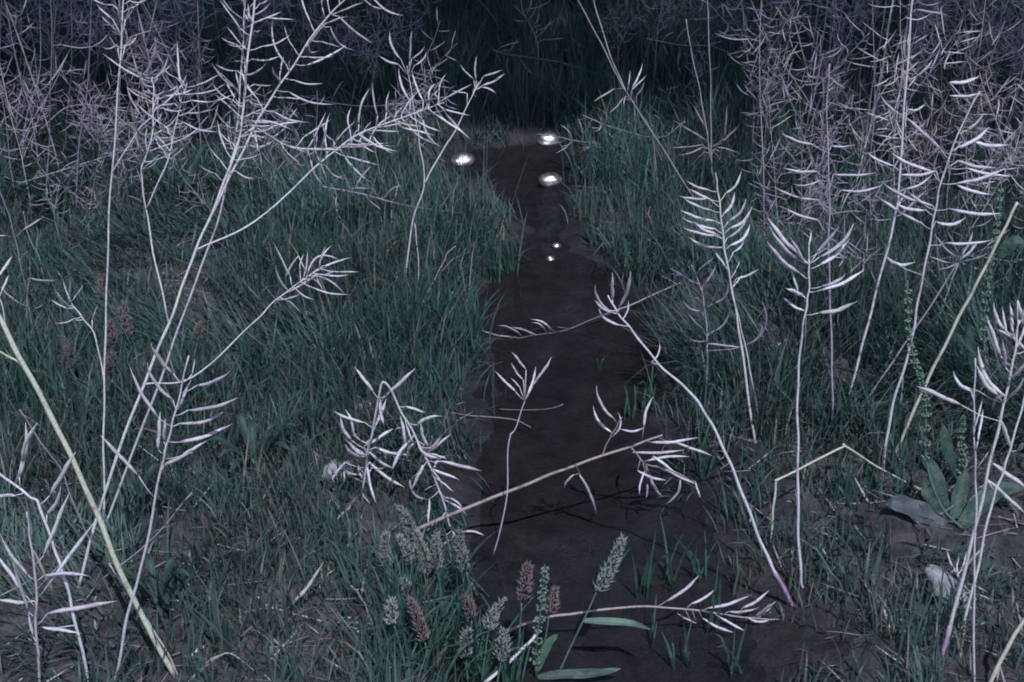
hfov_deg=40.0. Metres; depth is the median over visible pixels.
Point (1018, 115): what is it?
thicket stalk
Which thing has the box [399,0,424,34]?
thicket stalk
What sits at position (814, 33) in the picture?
thicket stalk
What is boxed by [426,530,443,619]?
grass seed head
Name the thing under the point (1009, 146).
thicket stalk
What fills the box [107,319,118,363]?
grass seed head
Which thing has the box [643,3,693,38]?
thicket stalk
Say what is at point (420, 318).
grass
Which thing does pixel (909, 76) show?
thicket stalk
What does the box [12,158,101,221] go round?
broadleaf plant
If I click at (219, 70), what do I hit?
thicket stalk
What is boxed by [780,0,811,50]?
thicket stalk
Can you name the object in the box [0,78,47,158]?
thicket stalk
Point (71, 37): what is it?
thicket stalk
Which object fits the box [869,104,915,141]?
thicket stalk
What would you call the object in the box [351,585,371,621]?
broken straw
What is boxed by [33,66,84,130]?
thicket stalk
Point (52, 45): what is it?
thicket stalk
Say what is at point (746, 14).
thicket stalk
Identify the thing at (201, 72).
thicket stalk
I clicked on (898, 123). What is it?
thicket stalk
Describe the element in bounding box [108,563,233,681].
dry twig
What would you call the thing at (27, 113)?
thicket stalk
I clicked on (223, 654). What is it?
dead twig
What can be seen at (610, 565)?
grass seed head
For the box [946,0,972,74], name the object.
thicket stalk
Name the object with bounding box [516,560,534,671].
grass seed head
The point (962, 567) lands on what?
dry pod stalk
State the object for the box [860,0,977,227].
thicket stalk
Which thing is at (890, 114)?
thicket stalk
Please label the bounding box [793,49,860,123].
thicket stalk
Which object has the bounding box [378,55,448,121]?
thicket stalk
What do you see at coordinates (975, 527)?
dry pod stalk
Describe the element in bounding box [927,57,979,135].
thicket stalk
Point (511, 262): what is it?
grass tuft
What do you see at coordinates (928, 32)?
thicket stalk
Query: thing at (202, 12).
thicket stalk
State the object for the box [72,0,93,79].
thicket stalk
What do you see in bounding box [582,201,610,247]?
grass tuft
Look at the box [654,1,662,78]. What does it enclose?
thicket stalk
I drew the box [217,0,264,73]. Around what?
thicket stalk
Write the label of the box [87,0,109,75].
thicket stalk
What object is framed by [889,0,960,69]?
thicket stalk
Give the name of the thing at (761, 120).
thicket stalk
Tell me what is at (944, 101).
thicket stalk
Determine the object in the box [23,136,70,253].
thicket stalk
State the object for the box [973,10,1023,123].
thicket stalk
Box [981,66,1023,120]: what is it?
thicket stalk
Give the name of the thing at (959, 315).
dry stick
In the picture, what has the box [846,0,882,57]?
thicket stalk
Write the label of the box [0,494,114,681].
dry pod stalk
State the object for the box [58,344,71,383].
grass seed head
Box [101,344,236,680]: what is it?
dry pod stalk
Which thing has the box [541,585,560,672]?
grass seed head
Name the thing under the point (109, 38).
thicket stalk
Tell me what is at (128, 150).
lodged stalk
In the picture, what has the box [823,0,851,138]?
thicket stalk
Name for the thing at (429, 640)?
grass tuft
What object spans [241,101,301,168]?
thicket stalk
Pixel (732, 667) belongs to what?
grass tuft
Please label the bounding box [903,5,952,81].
thicket stalk
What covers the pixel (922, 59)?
thicket stalk
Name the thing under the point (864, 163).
thicket stalk
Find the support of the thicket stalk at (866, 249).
on the ground at (568, 534)
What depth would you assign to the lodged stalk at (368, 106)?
3.72 m
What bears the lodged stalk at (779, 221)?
on the ground at (568, 534)
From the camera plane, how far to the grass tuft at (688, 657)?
2.03 m
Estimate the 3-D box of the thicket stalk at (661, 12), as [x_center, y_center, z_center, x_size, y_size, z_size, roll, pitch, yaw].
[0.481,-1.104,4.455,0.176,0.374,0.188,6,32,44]
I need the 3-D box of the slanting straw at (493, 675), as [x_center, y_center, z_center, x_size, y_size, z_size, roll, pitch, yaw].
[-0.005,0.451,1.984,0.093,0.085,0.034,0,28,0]
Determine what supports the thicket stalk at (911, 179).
on the ground at (568, 534)
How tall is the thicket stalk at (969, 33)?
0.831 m
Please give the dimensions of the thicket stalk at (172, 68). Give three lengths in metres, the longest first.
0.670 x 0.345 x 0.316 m
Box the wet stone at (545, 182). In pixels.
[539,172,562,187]
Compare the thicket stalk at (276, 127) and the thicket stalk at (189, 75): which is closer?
the thicket stalk at (276, 127)
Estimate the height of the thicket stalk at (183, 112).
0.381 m
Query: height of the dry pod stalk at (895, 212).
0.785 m
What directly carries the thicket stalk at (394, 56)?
on the ground at (568, 534)
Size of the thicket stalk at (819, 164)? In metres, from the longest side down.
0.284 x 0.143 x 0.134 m
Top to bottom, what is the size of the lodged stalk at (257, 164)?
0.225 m
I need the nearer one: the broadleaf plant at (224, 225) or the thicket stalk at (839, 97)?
the broadleaf plant at (224, 225)
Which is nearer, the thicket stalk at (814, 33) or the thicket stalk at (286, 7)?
the thicket stalk at (814, 33)
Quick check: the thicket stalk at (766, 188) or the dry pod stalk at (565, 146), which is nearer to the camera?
the thicket stalk at (766, 188)
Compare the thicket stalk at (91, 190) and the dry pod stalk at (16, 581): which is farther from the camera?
the thicket stalk at (91, 190)
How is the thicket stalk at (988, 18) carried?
on the ground at (568, 534)
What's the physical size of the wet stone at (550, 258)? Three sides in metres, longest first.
0.023 x 0.018 x 0.003 m
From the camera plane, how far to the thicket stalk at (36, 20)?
4.16 m
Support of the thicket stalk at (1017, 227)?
on the ground at (568, 534)
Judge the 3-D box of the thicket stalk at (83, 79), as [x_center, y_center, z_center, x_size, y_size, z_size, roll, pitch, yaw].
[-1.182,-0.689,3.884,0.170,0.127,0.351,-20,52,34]
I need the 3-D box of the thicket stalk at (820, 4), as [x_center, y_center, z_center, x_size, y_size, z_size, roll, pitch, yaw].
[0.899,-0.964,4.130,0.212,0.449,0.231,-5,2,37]
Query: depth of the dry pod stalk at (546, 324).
2.96 m
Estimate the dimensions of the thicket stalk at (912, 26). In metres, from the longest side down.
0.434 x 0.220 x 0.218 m
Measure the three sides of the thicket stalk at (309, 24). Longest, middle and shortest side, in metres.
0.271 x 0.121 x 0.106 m
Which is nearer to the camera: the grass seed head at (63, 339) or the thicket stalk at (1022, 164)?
the grass seed head at (63, 339)
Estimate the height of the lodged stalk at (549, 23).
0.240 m
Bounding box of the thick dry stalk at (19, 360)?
[0,314,177,679]
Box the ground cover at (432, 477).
[0,3,1023,681]
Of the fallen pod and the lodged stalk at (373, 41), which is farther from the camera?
the lodged stalk at (373, 41)
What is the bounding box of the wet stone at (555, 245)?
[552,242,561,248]
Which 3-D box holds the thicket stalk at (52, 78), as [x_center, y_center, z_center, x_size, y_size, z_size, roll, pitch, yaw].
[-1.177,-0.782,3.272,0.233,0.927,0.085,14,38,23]
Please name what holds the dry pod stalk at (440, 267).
on the ground at (568, 534)
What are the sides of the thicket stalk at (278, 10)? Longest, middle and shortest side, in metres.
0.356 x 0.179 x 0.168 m
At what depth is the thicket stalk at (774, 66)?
3.62 m
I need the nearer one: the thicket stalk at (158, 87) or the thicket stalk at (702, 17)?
the thicket stalk at (158, 87)
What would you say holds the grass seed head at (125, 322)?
on the ground at (568, 534)
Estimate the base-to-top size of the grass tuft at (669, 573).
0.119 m
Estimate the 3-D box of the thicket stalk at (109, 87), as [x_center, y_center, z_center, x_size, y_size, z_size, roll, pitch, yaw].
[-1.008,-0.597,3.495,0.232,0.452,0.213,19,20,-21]
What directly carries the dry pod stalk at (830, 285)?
on the ground at (568, 534)
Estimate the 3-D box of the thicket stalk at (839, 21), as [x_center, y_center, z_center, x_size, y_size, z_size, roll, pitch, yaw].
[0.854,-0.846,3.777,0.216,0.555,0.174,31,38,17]
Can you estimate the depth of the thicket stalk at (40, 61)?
3.63 m
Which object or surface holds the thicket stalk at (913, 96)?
on the ground at (568, 534)
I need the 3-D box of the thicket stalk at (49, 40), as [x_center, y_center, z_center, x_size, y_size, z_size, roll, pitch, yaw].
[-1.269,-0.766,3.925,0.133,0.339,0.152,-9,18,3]
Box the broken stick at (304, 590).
[257,563,358,632]
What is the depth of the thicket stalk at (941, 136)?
3.12 m
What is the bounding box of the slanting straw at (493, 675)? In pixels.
[484,631,541,681]
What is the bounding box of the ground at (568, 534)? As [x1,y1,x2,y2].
[0,0,1023,681]
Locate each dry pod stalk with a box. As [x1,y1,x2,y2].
[0,193,54,325]
[0,257,12,365]
[0,422,88,681]
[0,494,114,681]
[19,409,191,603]
[52,0,192,521]
[76,0,469,591]
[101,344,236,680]
[331,366,482,547]
[380,32,503,297]
[392,386,711,537]
[425,246,455,295]
[484,280,685,338]
[493,352,550,555]
[495,577,777,640]
[539,117,666,153]
[577,0,694,200]
[594,272,794,606]
[669,258,766,394]
[672,0,742,182]
[680,173,759,442]
[768,218,862,587]
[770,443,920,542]
[775,64,881,430]
[849,0,944,396]
[850,0,893,213]
[862,231,987,407]
[875,76,1008,490]
[917,300,1023,666]
[947,546,990,601]
[953,358,982,681]
[958,397,1023,639]
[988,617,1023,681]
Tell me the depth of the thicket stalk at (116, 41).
3.97 m
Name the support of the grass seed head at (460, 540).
on the ground at (568, 534)
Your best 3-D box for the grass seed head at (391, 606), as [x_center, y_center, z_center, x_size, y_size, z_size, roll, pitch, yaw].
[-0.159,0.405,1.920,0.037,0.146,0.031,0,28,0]
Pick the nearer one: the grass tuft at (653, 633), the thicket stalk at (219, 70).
the grass tuft at (653, 633)
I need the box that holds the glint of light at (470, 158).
[450,152,474,166]
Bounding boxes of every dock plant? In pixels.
[528,564,620,679]
[886,280,1023,535]
[940,416,969,478]
[966,182,1023,400]
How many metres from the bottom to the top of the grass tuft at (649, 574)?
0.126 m
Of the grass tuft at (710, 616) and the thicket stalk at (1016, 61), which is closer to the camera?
the grass tuft at (710, 616)
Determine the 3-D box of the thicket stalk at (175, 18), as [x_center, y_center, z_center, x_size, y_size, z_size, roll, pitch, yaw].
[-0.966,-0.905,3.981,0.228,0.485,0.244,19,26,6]
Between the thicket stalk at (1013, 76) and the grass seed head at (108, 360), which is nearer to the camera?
the grass seed head at (108, 360)
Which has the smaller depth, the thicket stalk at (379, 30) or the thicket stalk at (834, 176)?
the thicket stalk at (834, 176)
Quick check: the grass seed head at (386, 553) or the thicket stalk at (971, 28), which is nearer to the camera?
the grass seed head at (386, 553)
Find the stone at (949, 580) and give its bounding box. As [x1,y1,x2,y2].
[924,564,971,612]
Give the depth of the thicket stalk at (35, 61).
3.71 m
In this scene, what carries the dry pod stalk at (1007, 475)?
on the ground at (568, 534)
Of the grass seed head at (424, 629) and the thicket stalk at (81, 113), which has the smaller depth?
the grass seed head at (424, 629)
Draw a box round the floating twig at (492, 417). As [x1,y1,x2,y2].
[452,412,529,426]
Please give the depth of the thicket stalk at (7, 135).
3.23 m
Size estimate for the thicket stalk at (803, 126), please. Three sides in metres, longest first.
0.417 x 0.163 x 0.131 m
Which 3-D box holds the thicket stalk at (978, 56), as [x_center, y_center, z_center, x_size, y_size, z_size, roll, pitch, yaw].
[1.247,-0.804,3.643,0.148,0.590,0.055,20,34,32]
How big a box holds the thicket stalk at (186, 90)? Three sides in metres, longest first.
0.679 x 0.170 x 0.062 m
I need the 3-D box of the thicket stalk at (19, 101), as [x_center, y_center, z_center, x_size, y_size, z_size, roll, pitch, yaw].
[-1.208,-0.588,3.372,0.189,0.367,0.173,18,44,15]
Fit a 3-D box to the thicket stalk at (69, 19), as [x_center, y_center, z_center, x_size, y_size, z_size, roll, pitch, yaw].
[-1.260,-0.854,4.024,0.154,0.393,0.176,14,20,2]
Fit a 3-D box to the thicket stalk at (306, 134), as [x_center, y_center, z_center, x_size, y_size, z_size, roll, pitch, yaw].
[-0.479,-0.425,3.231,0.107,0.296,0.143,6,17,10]
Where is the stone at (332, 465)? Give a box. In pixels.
[320,459,352,484]
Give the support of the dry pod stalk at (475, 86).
on the ground at (568, 534)
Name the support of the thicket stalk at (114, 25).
on the ground at (568, 534)
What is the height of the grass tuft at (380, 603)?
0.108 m
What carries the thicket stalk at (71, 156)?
on the ground at (568, 534)
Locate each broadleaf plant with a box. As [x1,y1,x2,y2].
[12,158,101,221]
[92,463,166,513]
[111,553,189,609]
[126,127,228,211]
[186,203,265,253]
[203,413,296,472]
[830,391,887,427]
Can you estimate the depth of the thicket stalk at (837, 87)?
3.40 m
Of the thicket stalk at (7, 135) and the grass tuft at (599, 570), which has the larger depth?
the thicket stalk at (7, 135)
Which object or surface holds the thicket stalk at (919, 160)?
on the ground at (568, 534)
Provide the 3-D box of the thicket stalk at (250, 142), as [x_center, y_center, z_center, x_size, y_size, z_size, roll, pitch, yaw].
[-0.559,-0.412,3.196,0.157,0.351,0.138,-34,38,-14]
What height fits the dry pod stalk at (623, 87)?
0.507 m
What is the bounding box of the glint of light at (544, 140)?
[537,131,559,145]
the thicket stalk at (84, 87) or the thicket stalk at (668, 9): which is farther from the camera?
the thicket stalk at (668, 9)
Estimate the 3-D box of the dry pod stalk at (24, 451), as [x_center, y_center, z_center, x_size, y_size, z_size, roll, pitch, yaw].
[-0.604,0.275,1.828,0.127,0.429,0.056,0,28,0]
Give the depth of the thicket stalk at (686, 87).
3.79 m
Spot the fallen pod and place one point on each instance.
(339, 516)
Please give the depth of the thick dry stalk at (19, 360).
1.84 m
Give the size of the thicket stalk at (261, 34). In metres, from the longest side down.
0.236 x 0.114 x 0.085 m
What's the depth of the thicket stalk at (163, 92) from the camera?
3.56 m
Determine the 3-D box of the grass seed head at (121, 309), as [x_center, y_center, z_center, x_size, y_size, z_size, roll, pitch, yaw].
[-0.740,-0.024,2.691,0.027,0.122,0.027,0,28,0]
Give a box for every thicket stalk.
[0,0,16,121]
[0,0,48,78]
[0,0,54,144]
[0,12,34,113]
[0,17,29,59]
[0,43,82,208]
[0,61,49,158]
[0,67,41,212]
[0,72,21,203]
[0,72,23,127]
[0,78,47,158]
[4,0,41,186]
[4,1,66,181]
[5,65,50,173]
[16,0,76,68]
[20,0,93,206]
[21,6,44,133]
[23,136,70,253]
[25,0,107,56]
[26,6,70,111]
[30,1,46,53]
[30,65,103,114]
[33,0,67,84]
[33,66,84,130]
[37,0,48,131]
[38,0,119,111]
[40,1,126,89]
[44,117,93,216]
[46,0,102,72]
[53,0,102,94]
[54,50,102,138]
[56,74,105,155]
[59,0,97,145]
[59,69,123,178]
[63,67,108,120]
[65,122,122,246]
[69,22,164,155]
[70,9,182,193]
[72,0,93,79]
[73,0,159,126]
[75,0,108,212]
[76,74,145,199]
[78,0,129,77]
[80,0,169,85]
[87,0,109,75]
[88,0,151,89]
[90,97,119,150]
[99,107,148,204]
[104,94,173,232]
[107,0,222,130]
[113,0,159,156]
[118,36,126,140]
[121,0,165,61]
[122,0,192,88]
[122,0,197,153]
[125,3,220,182]
[129,45,195,153]
[130,0,164,63]
[132,17,181,106]
[132,50,178,123]
[133,39,183,123]
[134,0,173,156]
[139,0,189,80]
[145,0,200,78]
[156,148,217,220]
[159,46,203,159]
[169,0,205,35]
[170,4,219,136]
[170,53,208,109]
[182,0,212,50]
[184,46,214,108]
[190,22,262,110]
[197,0,225,164]
[206,61,238,108]
[212,0,220,57]
[213,0,254,73]
[215,92,285,213]
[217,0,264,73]
[229,79,296,207]
[237,83,266,120]
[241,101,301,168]
[244,11,274,58]
[249,0,293,55]
[251,0,278,46]
[254,0,295,47]
[255,0,298,37]
[265,0,364,104]
[266,0,305,28]
[273,0,308,42]
[279,42,308,93]
[279,97,329,199]
[282,21,322,67]
[289,95,330,137]
[290,8,331,52]
[292,0,324,31]
[306,15,386,79]
[342,0,389,109]
[343,7,422,86]
[357,0,414,98]
[374,18,455,135]
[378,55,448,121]
[393,5,403,119]
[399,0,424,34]
[403,0,439,58]
[598,0,651,82]
[603,3,623,94]
[621,0,642,42]
[642,0,699,65]
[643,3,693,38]
[645,2,670,35]
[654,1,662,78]
[657,62,717,120]
[681,0,729,41]
[683,31,713,102]
[696,0,788,167]
[703,0,779,34]
[715,0,779,238]
[716,0,826,154]
[726,0,754,25]
[737,82,807,223]
[740,7,819,140]
[742,42,797,154]
[742,154,795,230]
[744,2,800,92]
[746,34,794,142]
[753,0,804,62]
[761,16,873,239]
[766,0,784,148]
[766,153,835,233]
[768,57,835,228]
[775,107,846,163]
[776,179,874,218]
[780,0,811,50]
[787,0,822,105]
[791,0,808,16]
[791,111,842,227]
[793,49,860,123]
[797,0,863,161]
[799,116,885,239]
[802,0,836,64]
[803,2,818,73]
[803,9,867,100]
[804,0,870,101]
[806,70,864,210]
[808,0,851,123]
[810,123,924,291]
[812,0,834,85]
[813,41,866,140]
[815,0,875,108]
[815,49,849,139]
[822,69,854,121]
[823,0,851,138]
[826,0,843,97]
[827,68,887,178]
[836,35,925,226]
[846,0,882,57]
[847,0,895,56]
[848,0,882,55]
[853,106,942,213]
[857,0,887,83]
[857,0,896,39]
[859,0,886,141]
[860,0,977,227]
[862,0,981,194]
[862,1,894,104]
[864,1,943,78]
[869,0,896,227]
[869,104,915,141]
[871,64,943,135]
[875,103,910,148]
[877,90,900,139]
[879,134,947,233]
[882,9,937,132]
[886,21,1019,227]
[886,26,993,181]
[886,57,938,94]
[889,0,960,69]
[897,116,948,221]
[898,0,949,79]
[898,0,960,86]
[898,4,949,137]
[900,0,936,68]
[901,0,946,126]
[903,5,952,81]
[907,71,974,200]
[912,0,1017,139]
[918,0,956,120]
[921,1,950,77]
[925,83,1008,149]
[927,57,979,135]
[939,0,1014,127]
[944,125,1023,234]
[945,93,1023,271]
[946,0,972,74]
[947,1,1007,104]
[949,0,1023,203]
[952,76,1023,255]
[956,0,974,89]
[956,51,1005,200]
[958,0,999,124]
[960,1,1002,171]
[961,0,1015,74]
[963,124,1019,221]
[967,0,973,76]
[967,0,1023,105]
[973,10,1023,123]
[978,5,1014,119]
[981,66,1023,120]
[986,94,1023,200]
[990,0,1023,122]
[994,23,1023,101]
[995,0,1021,51]
[995,17,1023,113]
[995,183,1023,294]
[999,1,1023,134]
[1000,41,1023,111]
[1004,1,1023,53]
[1005,43,1023,140]
[1009,101,1023,131]
[1011,0,1023,71]
[1011,78,1023,231]
[1011,106,1023,219]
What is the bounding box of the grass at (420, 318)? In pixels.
[0,0,1023,681]
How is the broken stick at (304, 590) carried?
on the ground at (568, 534)
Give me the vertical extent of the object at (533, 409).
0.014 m
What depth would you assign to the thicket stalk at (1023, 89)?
3.61 m
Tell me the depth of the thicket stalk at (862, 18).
4.10 m
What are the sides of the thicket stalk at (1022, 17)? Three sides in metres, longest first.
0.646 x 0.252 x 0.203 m
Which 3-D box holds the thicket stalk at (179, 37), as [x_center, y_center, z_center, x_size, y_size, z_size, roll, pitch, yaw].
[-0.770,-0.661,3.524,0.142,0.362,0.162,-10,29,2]
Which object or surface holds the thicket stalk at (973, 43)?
on the ground at (568, 534)
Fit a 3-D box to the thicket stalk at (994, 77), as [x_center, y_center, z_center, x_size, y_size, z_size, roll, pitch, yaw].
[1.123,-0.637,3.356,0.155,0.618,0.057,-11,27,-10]
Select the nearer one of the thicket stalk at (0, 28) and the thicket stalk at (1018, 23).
the thicket stalk at (0, 28)
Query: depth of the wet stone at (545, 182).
3.68 m
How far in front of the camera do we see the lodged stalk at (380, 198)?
3.18 m
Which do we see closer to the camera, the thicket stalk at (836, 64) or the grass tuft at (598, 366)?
the grass tuft at (598, 366)
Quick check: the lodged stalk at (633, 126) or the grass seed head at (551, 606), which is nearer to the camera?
the grass seed head at (551, 606)
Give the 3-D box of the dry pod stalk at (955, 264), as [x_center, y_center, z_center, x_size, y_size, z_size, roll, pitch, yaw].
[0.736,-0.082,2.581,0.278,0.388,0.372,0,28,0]
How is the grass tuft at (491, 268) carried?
on the ground at (568, 534)
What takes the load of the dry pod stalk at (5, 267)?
on the ground at (568, 534)
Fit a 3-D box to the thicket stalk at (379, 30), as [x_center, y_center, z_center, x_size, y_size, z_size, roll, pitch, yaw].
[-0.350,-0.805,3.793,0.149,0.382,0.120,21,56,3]
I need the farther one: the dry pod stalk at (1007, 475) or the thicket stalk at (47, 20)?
the thicket stalk at (47, 20)
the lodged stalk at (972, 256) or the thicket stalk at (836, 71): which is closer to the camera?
the lodged stalk at (972, 256)
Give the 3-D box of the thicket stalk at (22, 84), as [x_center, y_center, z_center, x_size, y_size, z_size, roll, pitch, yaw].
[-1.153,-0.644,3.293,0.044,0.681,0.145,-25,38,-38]
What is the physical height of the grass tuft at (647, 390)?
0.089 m
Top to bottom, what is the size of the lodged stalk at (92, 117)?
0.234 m
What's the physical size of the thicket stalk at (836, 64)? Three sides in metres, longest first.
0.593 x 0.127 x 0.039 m
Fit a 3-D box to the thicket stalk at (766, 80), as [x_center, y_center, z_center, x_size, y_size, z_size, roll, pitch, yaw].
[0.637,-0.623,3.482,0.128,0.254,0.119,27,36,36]
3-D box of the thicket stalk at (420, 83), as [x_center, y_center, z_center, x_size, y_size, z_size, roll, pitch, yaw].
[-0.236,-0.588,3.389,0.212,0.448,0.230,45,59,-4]
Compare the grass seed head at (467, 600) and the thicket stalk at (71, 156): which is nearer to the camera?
the grass seed head at (467, 600)
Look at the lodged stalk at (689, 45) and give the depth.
4.14 m
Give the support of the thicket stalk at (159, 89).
on the ground at (568, 534)
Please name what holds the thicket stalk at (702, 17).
on the ground at (568, 534)
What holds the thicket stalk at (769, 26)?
on the ground at (568, 534)
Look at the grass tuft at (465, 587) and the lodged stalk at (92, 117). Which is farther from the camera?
the lodged stalk at (92, 117)
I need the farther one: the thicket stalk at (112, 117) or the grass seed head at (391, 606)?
the thicket stalk at (112, 117)
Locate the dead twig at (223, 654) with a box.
[194,652,255,677]
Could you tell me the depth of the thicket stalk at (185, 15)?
4.25 m
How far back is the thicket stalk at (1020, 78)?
3.57 m
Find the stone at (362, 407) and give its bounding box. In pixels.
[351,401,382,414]
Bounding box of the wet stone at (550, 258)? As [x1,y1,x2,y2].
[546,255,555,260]
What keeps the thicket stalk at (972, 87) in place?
on the ground at (568, 534)
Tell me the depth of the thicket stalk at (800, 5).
4.61 m
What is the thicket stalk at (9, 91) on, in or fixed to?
on the ground at (568, 534)
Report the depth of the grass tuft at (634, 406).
2.62 m
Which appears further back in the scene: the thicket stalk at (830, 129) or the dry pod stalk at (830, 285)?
the thicket stalk at (830, 129)
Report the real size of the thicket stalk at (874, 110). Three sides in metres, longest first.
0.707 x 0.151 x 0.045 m
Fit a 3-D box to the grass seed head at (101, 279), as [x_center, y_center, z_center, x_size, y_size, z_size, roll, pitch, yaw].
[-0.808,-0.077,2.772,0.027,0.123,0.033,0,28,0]
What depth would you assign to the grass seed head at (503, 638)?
1.96 m
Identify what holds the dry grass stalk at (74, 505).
on the ground at (568, 534)
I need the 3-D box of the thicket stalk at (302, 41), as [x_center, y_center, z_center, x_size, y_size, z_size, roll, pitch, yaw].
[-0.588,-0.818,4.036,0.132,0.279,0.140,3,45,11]
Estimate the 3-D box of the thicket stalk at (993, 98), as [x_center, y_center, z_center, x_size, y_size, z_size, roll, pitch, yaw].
[0.951,-0.441,3.059,0.255,0.502,0.252,-24,35,-37]
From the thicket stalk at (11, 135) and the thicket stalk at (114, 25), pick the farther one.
the thicket stalk at (114, 25)
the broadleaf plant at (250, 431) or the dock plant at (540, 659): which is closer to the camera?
the dock plant at (540, 659)
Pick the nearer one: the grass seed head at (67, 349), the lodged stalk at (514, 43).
the grass seed head at (67, 349)
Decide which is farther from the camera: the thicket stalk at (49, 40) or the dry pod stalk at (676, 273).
the thicket stalk at (49, 40)
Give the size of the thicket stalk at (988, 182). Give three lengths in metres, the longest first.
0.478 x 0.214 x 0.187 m
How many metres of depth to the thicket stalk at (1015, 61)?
3.54 m
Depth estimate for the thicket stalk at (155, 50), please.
3.44 m
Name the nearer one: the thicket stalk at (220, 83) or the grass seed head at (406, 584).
the grass seed head at (406, 584)
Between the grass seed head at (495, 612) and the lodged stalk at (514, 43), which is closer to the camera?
the grass seed head at (495, 612)
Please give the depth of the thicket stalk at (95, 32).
4.01 m
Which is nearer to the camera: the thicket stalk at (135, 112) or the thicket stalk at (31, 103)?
the thicket stalk at (135, 112)
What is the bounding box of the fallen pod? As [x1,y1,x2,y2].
[336,505,350,525]
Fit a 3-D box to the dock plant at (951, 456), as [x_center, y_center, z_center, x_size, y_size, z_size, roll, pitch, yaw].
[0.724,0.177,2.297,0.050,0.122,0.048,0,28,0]
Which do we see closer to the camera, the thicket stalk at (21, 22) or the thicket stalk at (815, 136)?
the thicket stalk at (815, 136)
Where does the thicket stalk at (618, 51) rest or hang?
on the ground at (568, 534)
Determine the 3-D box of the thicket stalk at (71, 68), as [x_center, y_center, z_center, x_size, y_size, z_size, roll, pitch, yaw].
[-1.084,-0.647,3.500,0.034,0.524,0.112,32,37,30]
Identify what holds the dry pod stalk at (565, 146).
on the ground at (568, 534)
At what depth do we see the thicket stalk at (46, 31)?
3.93 m
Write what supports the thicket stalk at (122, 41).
on the ground at (568, 534)
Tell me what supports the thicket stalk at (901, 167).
on the ground at (568, 534)
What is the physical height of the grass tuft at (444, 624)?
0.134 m
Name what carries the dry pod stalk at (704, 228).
on the ground at (568, 534)
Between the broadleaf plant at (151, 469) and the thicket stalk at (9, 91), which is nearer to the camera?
the broadleaf plant at (151, 469)
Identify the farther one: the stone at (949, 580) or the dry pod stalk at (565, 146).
the dry pod stalk at (565, 146)
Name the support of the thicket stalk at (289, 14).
on the ground at (568, 534)
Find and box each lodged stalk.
[13,78,189,152]
[16,110,231,190]
[226,129,293,199]
[301,81,457,126]
[303,15,412,61]
[323,168,471,222]
[493,40,607,77]
[514,0,564,68]
[580,115,684,144]
[646,25,761,73]
[761,185,913,240]
[868,231,1022,289]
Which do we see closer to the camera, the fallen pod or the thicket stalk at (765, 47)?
the fallen pod
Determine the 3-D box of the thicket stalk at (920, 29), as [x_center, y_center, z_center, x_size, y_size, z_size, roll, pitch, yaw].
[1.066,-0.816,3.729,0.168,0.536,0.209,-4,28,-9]
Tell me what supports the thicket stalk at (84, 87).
on the ground at (568, 534)
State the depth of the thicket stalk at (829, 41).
3.66 m
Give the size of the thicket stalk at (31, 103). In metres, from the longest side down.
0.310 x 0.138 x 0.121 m
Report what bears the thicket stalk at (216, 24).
on the ground at (568, 534)
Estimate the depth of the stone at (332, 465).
2.30 m
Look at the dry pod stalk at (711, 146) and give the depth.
3.40 m
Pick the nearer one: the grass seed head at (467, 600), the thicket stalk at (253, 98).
the grass seed head at (467, 600)
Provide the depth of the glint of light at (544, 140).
3.92 m
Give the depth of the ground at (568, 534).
2.34 m
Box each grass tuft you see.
[359,579,473,674]
[363,558,438,633]
[415,565,465,655]
[439,538,496,616]
[452,592,536,681]
[475,223,509,283]
[478,595,545,681]
[496,213,526,276]
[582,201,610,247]
[596,354,604,369]
[596,543,630,581]
[623,231,656,281]
[624,384,637,419]
[631,532,663,598]
[640,361,657,411]
[650,594,656,649]
[660,515,694,590]
[661,618,692,669]
[674,531,717,582]
[676,402,724,480]
[706,560,720,635]
[712,624,746,677]
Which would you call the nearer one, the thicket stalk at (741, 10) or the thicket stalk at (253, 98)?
the thicket stalk at (253, 98)
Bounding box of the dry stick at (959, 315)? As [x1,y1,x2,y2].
[892,202,1018,457]
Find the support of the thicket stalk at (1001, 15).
on the ground at (568, 534)
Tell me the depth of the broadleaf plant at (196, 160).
3.27 m
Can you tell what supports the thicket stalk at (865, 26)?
on the ground at (568, 534)
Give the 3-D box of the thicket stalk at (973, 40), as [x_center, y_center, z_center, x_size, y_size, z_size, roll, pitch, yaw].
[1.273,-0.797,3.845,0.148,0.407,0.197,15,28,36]
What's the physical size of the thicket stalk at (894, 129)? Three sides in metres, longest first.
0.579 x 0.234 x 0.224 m
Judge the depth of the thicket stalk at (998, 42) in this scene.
3.80 m
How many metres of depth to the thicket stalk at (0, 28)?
3.37 m
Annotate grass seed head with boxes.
[58,334,75,382]
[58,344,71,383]
[93,273,105,321]
[103,350,116,395]
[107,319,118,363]
[116,299,128,334]
[120,314,133,358]
[192,319,204,349]
[377,530,396,590]
[381,594,408,680]
[395,503,418,597]
[395,532,416,596]
[399,576,413,598]
[404,593,430,681]
[411,528,432,602]
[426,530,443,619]
[451,526,476,633]
[456,624,472,681]
[459,591,477,678]
[481,596,507,681]
[493,626,512,681]
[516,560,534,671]
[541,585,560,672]
[555,531,650,679]
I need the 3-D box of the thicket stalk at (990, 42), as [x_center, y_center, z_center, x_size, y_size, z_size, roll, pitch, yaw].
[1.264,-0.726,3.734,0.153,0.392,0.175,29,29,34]
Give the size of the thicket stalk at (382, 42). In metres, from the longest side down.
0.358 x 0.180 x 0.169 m

